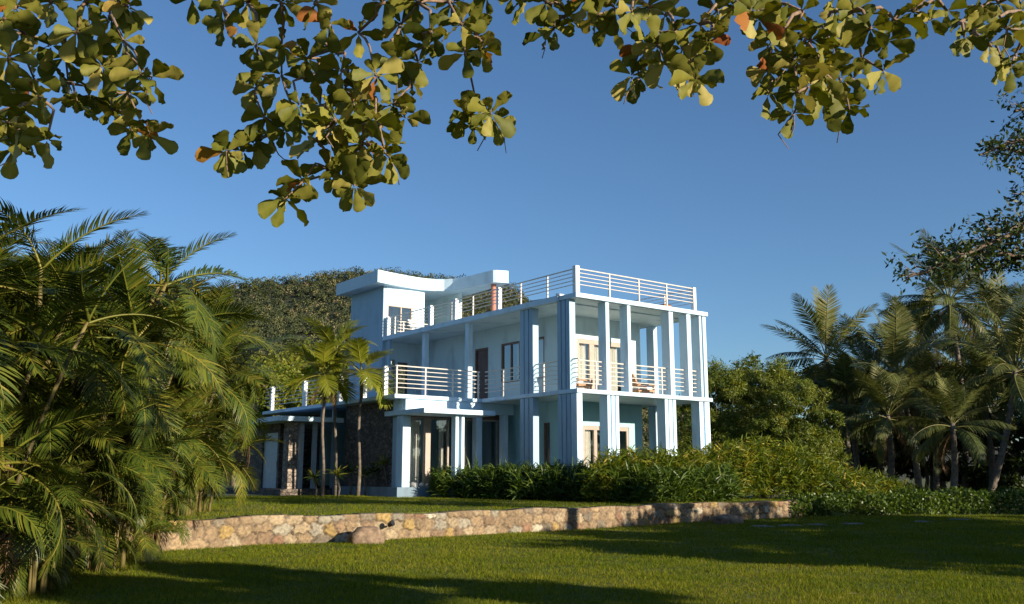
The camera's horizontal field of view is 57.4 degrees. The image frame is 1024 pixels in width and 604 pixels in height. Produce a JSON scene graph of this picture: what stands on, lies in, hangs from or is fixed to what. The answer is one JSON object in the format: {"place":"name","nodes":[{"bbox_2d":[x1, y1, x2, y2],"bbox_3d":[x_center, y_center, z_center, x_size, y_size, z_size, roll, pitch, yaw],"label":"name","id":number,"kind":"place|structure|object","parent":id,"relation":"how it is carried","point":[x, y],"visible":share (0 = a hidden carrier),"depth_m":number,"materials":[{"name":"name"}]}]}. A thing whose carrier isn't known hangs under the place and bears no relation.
{"place":"outdoors","nodes":[
{"label":"outdoors","id":0,"kind":"place"},
{"bbox_2d":[163,484,850,519],"bbox_3d":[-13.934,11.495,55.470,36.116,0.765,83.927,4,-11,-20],"label":"lawn","id":1,"kind":"structure","parent":0,"point":[523,500],"depth_m":28.22,"materials":[{"name":"green plant"}]},
{"bbox_2d":[1,242,209,440],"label":"areca palm","id":2,"kind":"object","parent":1,"relation":"on","point":[29,256],"depth_m":18.25,"materials":[{"name":"green plant"}]},
{"bbox_2d":[61,243,211,362],"bbox_3d":[-9.657,1.769,21.064,5.455,6.124,5.058,-6,-12,28],"label":"areca palm","id":3,"kind":"object","parent":1,"relation":"on","point":[170,277],"depth_m":21.82,"materials":[{"name":"green plant"}]},
{"bbox_2d":[85,275,271,513],"bbox_3d":[-8.120,1.885,20.053,5.771,5.530,5.028,0,-11,0],"label":"areca palm","id":4,"kind":"object","parent":1,"relation":"on","point":[234,314],"visible":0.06,"depth_m":20.17,"materials":[{"name":"green plant"}]},
{"bbox_2d":[158,278,284,518],"bbox_3d":[-7.590,2.330,21.605,4.441,5.299,4.345,0,-11,0],"label":"areca palm","id":5,"kind":"object","parent":1,"relation":"on","point":[241,409],"visible":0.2,"depth_m":21.45,"materials":[{"name":"green plant"}]},
{"bbox_2d":[208,389,252,494],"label":"areca palm","id":6,"kind":"object","parent":1,"relation":"on","point":[237,447],"visible":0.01,"depth_m":24.80,"materials":[{"name":"green plant"}]},
{"bbox_2d":[216,346,263,485],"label":"broadleaf tree","id":7,"kind":"object","parent":1,"relation":"on","point":[237,455],"visible":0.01,"depth_m":70.92,"materials":[{"name":"green plant"}]},
{"bbox_2d":[176,305,304,511],"bbox_3d":[-7.561,2.933,23.744,4.286,5.360,4.797,0,-11,0],"label":"areca palm","id":8,"kind":"object","parent":1,"relation":"on","point":[235,437],"visible":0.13,"depth_m":23.18,"materials":[{"name":"green plant"}]},
{"bbox_2d":[234,354,311,432],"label":"broadleaf tree","id":9,"kind":"object","parent":1,"relation":"on","point":[275,367],"visible":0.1,"depth_m":65.29,"materials":[{"name":"green plant"}]},
{"bbox_2d":[255,372,329,417],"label":"broadleaf tree","id":10,"kind":"object","parent":1,"relation":"on","point":[282,406],"visible":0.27,"depth_m":58.19,"materials":[{"name":"green plant"}]},
{"bbox_2d":[246,332,347,400],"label":"broadleaf tree","id":11,"kind":"object","parent":1,"relation":"on","point":[293,358],"visible":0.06,"depth_m":68.93,"materials":[{"name":"green plant"}]},
{"bbox_2d":[302,469,321,495],"bbox_3d":[-7.731,7.001,36.331,0.891,1.266,1.062,-3,-11,18],"label":"tufted plant","id":12,"kind":"object","parent":1,"relation":"on","point":[313,476],"visible":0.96,"depth_m":36.29,"materials":[{"name":"green plant"}]},
{"bbox_2d":[279,340,363,496],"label":"young palm","id":13,"kind":"object","parent":1,"relation":"on","point":[325,379],"visible":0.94,"depth_m":36.35,"materials":[{"name":"green plant"}]},
{"bbox_2d":[311,360,348,402],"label":"broadleaf tree","id":14,"kind":"object","parent":1,"relation":"on","point":[345,365],"visible":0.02,"depth_m":63.27,"materials":[{"name":"green plant"}]},
{"bbox_2d":[325,462,348,495],"bbox_3d":[-6.661,6.810,35.744,0.947,1.425,0.945,8,-13,-38],"label":"tufted plant","id":15,"kind":"object","parent":1,"relation":"on","point":[336,472],"visible":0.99,"depth_m":35.72,"materials":[{"name":"green plant"}]},
{"bbox_2d":[300,315,376,494],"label":"young palm","id":16,"kind":"object","parent":1,"relation":"on","point":[326,334],"visible":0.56,"depth_m":37.81,"materials":[{"name":"green plant"}]},
{"bbox_2d":[339,458,357,494],"bbox_3d":[-6.512,7.019,37.245,1.008,1.560,0.881,-7,-12,32],"label":"tufted plant","id":17,"kind":"object","parent":1,"relation":"on","point":[349,470],"visible":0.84,"depth_m":37.24,"materials":[{"name":"green plant"}]},
{"bbox_2d":[318,337,398,495],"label":"young palm","id":18,"kind":"object","parent":1,"relation":"on","point":[359,348],"visible":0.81,"depth_m":36.55,"materials":[{"name":"green plant"}]},
{"bbox_2d":[351,464,370,495],"bbox_3d":[-5.895,6.945,36.648,0.990,1.490,1.089,0,-11,0],"label":"tufted plant","id":19,"kind":"object","parent":1,"relation":"on","point":[363,471],"visible":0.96,"depth_m":36.61,"materials":[{"name":"plant"}]},
{"bbox_2d":[365,463,380,486],"bbox_3d":[-5.501,6.991,36.922,0.994,1.498,0.910,0,-11,0],"label":"tufted plant","id":20,"kind":"object","parent":1,"relation":"on","point":[373,470],"visible":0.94,"depth_m":36.96,"materials":[{"name":"green plant"}]},
{"bbox_2d":[369,453,390,486],"bbox_3d":[-5.058,6.720,36.556,1.085,1.893,0.995,0,-11,0],"label":"tufted plant","id":21,"kind":"object","parent":1,"relation":"on","point":[383,461],"visible":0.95,"depth_m":36.61,"materials":[{"name":"green plant"}]},
{"bbox_2d":[226,265,712,500],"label":"house","id":22,"kind":"structure","parent":1,"relation":"on","point":[495,385],"depth_m":38.09,"materials":[{"name":"grey paint"}]},
{"bbox_2d":[262,432,277,487],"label":"door","id":23,"kind":"structure","parent":22,"relation":"in","point":[270,450],"depth_m":40.80,"materials":[{"name":"grey paint"}]},
{"bbox_2d":[391,360,394,392],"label":"door","id":24,"kind":"structure","parent":22,"relation":"in","point":[391,360],"depth_m":45.04,"materials":[{"name":"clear glass"}]},
{"bbox_2d":[388,305,411,332],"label":"tower door","id":25,"kind":"structure","parent":22,"relation":"in","point":[400,307],"depth_m":45.77,"materials":[{"name":"white wood"}]},
{"bbox_2d":[397,362,406,393],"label":"door","id":26,"kind":"structure","parent":22,"relation":"in","point":[398,362],"depth_m":45.34,"materials":[{"name":"brown wood"}]},
{"bbox_2d":[411,482,418,486],"bbox_3d":[-3.714,7.003,35.698,0.321,0.251,0.247,0,-11,0],"label":"pale stone","id":27,"kind":"object","parent":22,"relation":"on","point":[414,484],"visible":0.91,"depth_m":35.61,"materials":[{"name":"white stone"}]},
{"bbox_2d":[407,319,423,328],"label":"lounge chair","id":28,"kind":"object","parent":22,"relation":"on","point":[411,326],"visible":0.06,"depth_m":45.69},
{"bbox_2d":[409,417,448,486],"bbox_3d":[-3.400,5.918,36.911,1.994,2.704,0.266,8,-13,-36],"label":"sliding door","id":29,"kind":"structure","parent":22,"relation":"in","point":[415,421],"depth_m":36.82,"materials":[{"name":"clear glass"}]},
{"bbox_2d":[464,419,497,467],"bbox_3d":[-1.471,6.167,38.250,2.174,2.704,0.110,8,-13,-36],"label":"sliding door","id":30,"kind":"structure","parent":22,"relation":"in","point":[496,421],"depth_m":38.77,"materials":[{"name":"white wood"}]},
{"bbox_2d":[475,347,487,398],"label":"door","id":31,"kind":"structure","parent":22,"relation":"in","point":[481,355],"depth_m":41.32,"materials":[{"name":"brown wood"}]},
{"bbox_2d":[501,341,519,382],"bbox_3d":[0.047,2.572,39.729,0.265,1.694,1.304,8,-13,-36],"label":"window","id":32,"kind":"structure","parent":22,"relation":"in","point":[517,342],"depth_m":39.70,"materials":[{"name":"brown wood"}]},
{"bbox_2d":[538,336,543,377],"bbox_3d":[1.203,2.293,38.228,0.267,1.694,0.754,8,-13,-36],"label":"window","id":33,"kind":"structure","parent":22,"relation":"in","point":[541,339],"depth_m":38.34,"materials":[{"name":"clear glass"}]},
{"bbox_2d":[544,423,549,467],"bbox_3d":[1.443,5.839,37.115,0.110,2.074,0.394,8,-13,-36],"label":"window","id":34,"kind":"structure","parent":22,"relation":"in","point":[545,424],"depth_m":37.21,"materials":[{"name":"brown wood"}]},
{"bbox_2d":[576,378,592,388],"bbox_3d":[2.443,2.932,35.180,1.046,0.950,0.640,3,-11,-17],"label":"lounge chair","id":35,"kind":"object","parent":22,"relation":"on","point":[581,385],"visible":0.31,"depth_m":35.01,"materials":[{"name":"orange wood"}]},
{"bbox_2d":[577,339,620,390],"bbox_3d":[3.569,2.788,38.265,2.624,2.354,0.265,8,-13,-36],"label":"sliding door","id":36,"kind":"structure","parent":22,"relation":"in","point":[593,352],"depth_m":38.04,"materials":[{"name":"beige glass"}]},
{"bbox_2d":[583,426,628,467],"bbox_3d":[3.728,6.236,37.743,2.524,2.384,0.263,8,-13,-36],"label":"sliding door","id":37,"kind":"structure","parent":22,"relation":"in","point":[586,429],"depth_m":37.40,"materials":[{"name":"white wood"}]},
{"bbox_2d":[632,374,654,393],"bbox_3d":[5.139,3.369,37.535,1.046,0.950,0.640,5,-12,-27],"label":"lounge chair","id":38,"kind":"object","parent":22,"relation":"on","point":[640,390],"visible":0.62,"depth_m":37.33,"materials":[{"name":"orange wood"}]},
{"bbox_2d":[426,455,746,502],"bbox_3d":[2.299,6.436,33.717,12.457,2.012,5.596,-2,-11,10],"label":"strap leaf hedge","id":39,"kind":"object","parent":1,"relation":"on","point":[507,482],"visible":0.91,"depth_m":32.72,"materials":[{"name":"green plant"}]},
{"bbox_2d":[676,355,772,452],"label":"bamboo bush","id":40,"kind":"object","parent":1,"relation":"on","point":[735,388],"visible":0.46,"depth_m":44.01,"materials":[{"name":"green plant"}]},
{"bbox_2d":[0,0,1023,442],"label":"sky","id":41,"kind":"structure","parent":0,"point":[663,187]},
{"bbox_2d":[0,479,1023,603],"bbox_3d":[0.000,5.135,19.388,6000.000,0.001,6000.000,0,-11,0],"label":"lawn","id":42,"kind":"structure","parent":0,"point":[698,547],"depth_m":15.25,"materials":[{"name":"green plant"}]},
{"bbox_2d":[0,204,87,429],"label":"areca palm","id":43,"kind":"object","parent":42,"relation":"on","point":[16,225],"visible":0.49,"depth_m":12.46,"materials":[{"name":"green plant"}]},
{"bbox_2d":[0,273,100,392],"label":"areca palm","id":44,"kind":"object","parent":42,"relation":"on","point":[5,298],"visible":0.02,"depth_m":14.62,"materials":[{"name":"green plant"}]},
{"bbox_2d":[0,430,128,603],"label":"areca palm","id":45,"kind":"object","parent":42,"relation":"on","point":[31,556],"visible":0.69,"depth_m":11.88,"materials":[{"name":"green plant"}]},
{"bbox_2d":[7,239,121,401],"bbox_3d":[-9.350,1.976,17.622,5.260,6.154,4.888,0,-11,0],"label":"areca palm","id":46,"kind":"object","parent":42,"relation":"on","point":[33,256],"visible":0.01,"depth_m":16.86,"materials":[{"name":"green plant"}]},
{"bbox_2d":[0,238,152,473],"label":"areca palm","id":47,"kind":"object","parent":42,"relation":"on","point":[16,271],"visible":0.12,"depth_m":14.33,"materials":[{"name":"green plant"}]},
{"bbox_2d":[0,260,177,533],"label":"areca palm","id":48,"kind":"object","parent":42,"relation":"on","point":[50,410],"visible":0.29,"depth_m":13.41,"materials":[{"name":"green plant"}]},
{"bbox_2d":[0,225,202,603],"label":"areca palm","id":49,"kind":"object","parent":42,"relation":"on","point":[76,297],"visible":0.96,"depth_m":12.03,"materials":[{"name":"green plant"}]},
{"bbox_2d":[0,221,225,558],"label":"areca palm","id":50,"kind":"object","parent":42,"relation":"on","point":[155,335],"visible":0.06,"depth_m":16.98,"materials":[{"name":"green plant"}]},
{"bbox_2d":[35,284,207,557],"bbox_3d":[-8.183,2.084,17.409,4.753,5.371,5.859,0,-11,0],"label":"areca palm","id":51,"kind":"object","parent":42,"relation":"on","point":[185,445],"visible":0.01,"depth_m":17.78,"materials":[{"name":"green plant"}]},
{"bbox_2d":[0,197,266,578],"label":"areca palm","id":52,"kind":"object","parent":42,"relation":"on","point":[158,252],"visible":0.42,"depth_m":14.58,"materials":[{"name":"green plant"}]},
{"bbox_2d":[37,381,231,575],"bbox_3d":[-6.508,2.964,15.463,3.421,3.328,3.810,0,-11,0],"label":"areca palm","id":53,"kind":"object","parent":42,"relation":"on","point":[139,478],"visible":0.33,"depth_m":15.22,"materials":[{"name":"green plant"}]},
{"bbox_2d":[107,452,191,563],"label":"areca palm","id":54,"kind":"object","parent":42,"relation":"on","point":[141,550],"visible":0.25,"depth_m":16.81,"materials":[{"name":"green plant"}]},
{"bbox_2d":[110,376,251,551],"bbox_3d":[-7.133,3.453,18.834,3.472,4.050,3.443,0,-11,0],"label":"areca palm","id":55,"kind":"object","parent":42,"relation":"on","point":[203,475],"visible":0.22,"depth_m":18.87,"materials":[{"name":"green plant"}]},
{"bbox_2d":[347,526,384,544],"bbox_3d":[-3.322,5.427,21.144,0.832,0.663,0.684,6,-12,-28],"label":"boulder","id":56,"kind":"object","parent":42,"relation":"on","point":[366,534],"visible":0.51,"depth_m":20.97,"materials":[{"name":"beige stone"}]},
{"bbox_2d":[110,499,802,550],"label":"stone wall","id":57,"kind":"structure","parent":42,"relation":"on","point":[233,531],"depth_m":23.52,"materials":[{"name":"beige stone"}]},
{"bbox_2d":[387,520,394,526],"bbox_3d":[-2.892,5.239,22.122,0.162,0.171,0.339,7,-13,-34],"label":"wall lamp","id":58,"kind":"object","parent":57,"relation":"attached to","point":[391,523],"visible":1,"depth_m":22.01,"materials":[{"name":"black metal"}]},
{"bbox_2d":[0,0,1023,227],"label":"sea almond tree","id":59,"kind":"object","parent":42,"relation":"on","point":[357,165],"visible":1,"depth_m":7.28,"materials":[{"name":"green plant"}]},
{"bbox_2d":[713,514,743,523],"bbox_3d":[6.850,7.014,29.719,0.988,0.511,0.684,3,-11,-17],"label":"boulder","id":60,"kind":"object","parent":42,"relation":"on","point":[726,519],"visible":0.67,"depth_m":29.45,"materials":[{"name":"grey stone"}]},
{"bbox_2d":[717,406,759,496],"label":"thicket bush","id":61,"kind":"object","parent":42,"relation":"on","point":[724,409],"visible":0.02,"depth_m":55.20,"materials":[{"name":"green plant"}]},
{"bbox_2d":[693,354,802,497],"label":"broadleaf tree","id":62,"kind":"object","parent":42,"relation":"on","point":[755,382],"visible":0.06,"depth_m":61.90,"materials":[{"name":"green plant"}]},
{"bbox_2d":[576,433,934,511],"bbox_3d":[10.003,6.645,36.084,18.665,3.342,3.424,5,-12,-27],"label":"shrub bank","id":63,"kind":"object","parent":42,"relation":"on","point":[764,474],"visible":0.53,"depth_m":35.79,"materials":[{"name":"green plant"}]},
{"bbox_2d":[707,350,811,498],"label":"bamboo bush","id":64,"kind":"object","parent":42,"relation":"on","point":[777,373],"visible":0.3,"depth_m":44.21,"materials":[{"name":"green plant"}]},
{"bbox_2d":[749,525,774,527],"bbox_3d":[7.450,6.705,27.854,0.760,0.098,0.625,0,-11,0],"label":"stepping stone","id":65,"kind":"object","parent":42,"relation":"on","point":[763,526],"visible":0.56,"depth_m":27.71,"materials":[{"name":"grey stone"}]},
{"bbox_2d":[779,524,801,526],"bbox_3d":[8.430,6.788,28.317,0.760,0.092,0.646,6,-12,-28],"label":"stepping stone","id":66,"kind":"object","parent":42,"relation":"on","point":[788,525],"visible":0.53,"depth_m":28.12,"materials":[{"name":"grey stone"}]},
{"bbox_2d":[744,375,852,503],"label":"broadleaf tree","id":67,"kind":"object","parent":42,"relation":"on","point":[824,441],"visible":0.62,"depth_m":41.95,"materials":[{"name":"green plant"}]},
{"bbox_2d":[761,283,880,473],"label":"coconut palm","id":68,"kind":"object","parent":42,"relation":"on","point":[824,324],"visible":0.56,"depth_m":50.19,"materials":[{"name":"green plant"}]},
{"bbox_2d":[760,364,886,469],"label":"broadleaf tree","id":69,"kind":"object","parent":42,"relation":"on","point":[805,391],"visible":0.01,"depth_m":59.43,"materials":[{"name":"green plant"}]},
{"bbox_2d":[796,422,861,486],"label":"thicket bush","id":70,"kind":"object","parent":42,"relation":"on","point":[827,429],"visible":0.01,"depth_m":53.58,"materials":[{"name":"green plant"}]},
{"bbox_2d":[794,334,897,471],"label":"coconut palm","id":71,"kind":"object","parent":42,"relation":"on","point":[841,368],"visible":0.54,"depth_m":47.45,"materials":[{"name":"green plant"}]},
{"bbox_2d":[811,312,910,475],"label":"coconut palm","id":72,"kind":"object","parent":42,"relation":"on","point":[868,344],"visible":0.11,"depth_m":54.62,"materials":[{"name":"green plant"}]},
{"bbox_2d":[841,419,924,485],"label":"thicket bush","id":73,"kind":"object","parent":42,"relation":"on","point":[868,453],"visible":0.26,"depth_m":50.50,"materials":[{"name":"green plant"}]},
{"bbox_2d":[846,450,920,479],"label":"broadleaf tree","id":74,"kind":"object","parent":42,"relation":"on","point":[873,464],"visible":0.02,"depth_m":62.30,"materials":[{"name":"green plant"}]},
{"bbox_2d":[832,360,939,479],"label":"coconut palm","id":75,"kind":"object","parent":42,"relation":"on","point":[878,390],"visible":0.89,"depth_m":43.42,"materials":[{"name":"green plant"}]},
{"bbox_2d":[772,486,1023,516],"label":"clipped hedge","id":76,"kind":"object","parent":42,"relation":"on","point":[1001,495],"visible":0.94,"depth_m":36.47,"materials":[{"name":"green plant"}]},
{"bbox_2d":[828,295,971,489],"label":"coconut palm","id":77,"kind":"object","parent":42,"relation":"on","point":[895,344],"visible":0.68,"depth_m":45.96,"materials":[{"name":"green plant"}]},
{"bbox_2d":[868,281,970,499],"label":"coconut palm","id":78,"kind":"object","parent":42,"relation":"on","point":[918,320],"visible":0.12,"depth_m":57.86,"materials":[{"name":"green plant"}]},
{"bbox_2d":[875,328,993,504],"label":"coconut palm","id":79,"kind":"object","parent":42,"relation":"on","point":[925,364],"visible":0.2,"depth_m":49.50,"materials":[{"name":"green plant"}]},
{"bbox_2d":[886,413,984,489],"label":"thicket bush","id":80,"kind":"object","parent":42,"relation":"on","point":[902,467],"visible":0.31,"depth_m":53.04,"materials":[{"name":"green plant"}]},
{"bbox_2d":[866,353,1011,499],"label":"broadleaf tree","id":81,"kind":"object","parent":42,"relation":"on","point":[942,484],"visible":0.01,"depth_m":56.60,"materials":[{"name":"green plant"}]},
{"bbox_2d":[876,229,1023,503],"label":"coconut palm","id":82,"kind":"object","parent":42,"relation":"on","point":[928,327],"visible":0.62,"depth_m":52.34,"materials":[{"name":"green plant"}]},
{"bbox_2d":[881,81,1023,297],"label":"roadside tree","id":83,"kind":"object","parent":42,"relation":"on","point":[957,255],"visible":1,"depth_m":18.53,"materials":[{"name":"green plant"}]},
{"bbox_2d":[895,373,1016,511],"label":"coconut palm","id":84,"kind":"object","parent":42,"relation":"on","point":[949,399],"visible":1,"depth_m":40.48,"materials":[{"name":"green plant"}]},
{"bbox_2d":[918,316,1023,502],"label":"coconut palm","id":85,"kind":"object","parent":42,"relation":"on","point":[971,358],"visible":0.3,"depth_m":48.66,"materials":[{"name":"green plant"}]},
{"bbox_2d":[924,286,1023,509],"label":"coconut palm","id":86,"kind":"object","parent":42,"relation":"on","point":[1014,332],"visible":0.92,"depth_m":43.45,"materials":[{"name":"green plant"}]},
{"bbox_2d":[931,362,1023,489],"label":"broadleaf tree","id":87,"kind":"object","parent":42,"relation":"on","point":[1004,381],"visible":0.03,"depth_m":57.80,"materials":[{"name":"green plant"}]},
{"bbox_2d":[948,418,1023,501],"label":"thicket bush","id":88,"kind":"object","parent":42,"relation":"on","point":[1008,478],"visible":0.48,"depth_m":50.17,"materials":[{"name":"green plant"}]},
{"bbox_2d":[952,271,1023,454],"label":"coconut palm","id":89,"kind":"object","parent":42,"relation":"on","point":[999,311],"visible":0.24,"depth_m":59.44,"materials":[{"name":"green plant"}]},
{"bbox_2d":[971,282,1023,387],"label":"coconut palm","id":90,"kind":"object","parent":42,"relation":"on","point":[1010,300],"visible":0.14,"depth_m":54.16,"materials":[{"name":"green plant"}]},
{"bbox_2d":[990,362,1022,438],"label":"broadleaf tree","id":91,"kind":"object","parent":42,"relation":"on","point":[1007,382],"visible":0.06,"depth_m":57.36,"materials":[{"name":"green plant"}]},
{"bbox_2d":[993,414,1023,499],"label":"thicket bush","id":92,"kind":"object","parent":42,"relation":"on","point":[1017,447],"visible":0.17,"depth_m":53.99,"materials":[{"name":"green plant"}]},
{"bbox_2d":[214,277,1023,478],"bbox_3d":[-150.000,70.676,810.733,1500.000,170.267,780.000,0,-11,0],"label":"hill","id":93,"kind":"structure","parent":0,"point":[302,334],"depth_m":703.92,"materials":[{"name":"green plant"}]},
{"bbox_2d":[170,265,778,477],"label":"hill forest","id":94,"kind":"object","parent":93,"relation":"on","point":[294,328],"visible":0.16,"depth_m":711.32,"materials":[{"name":"green plant"}]}
]}

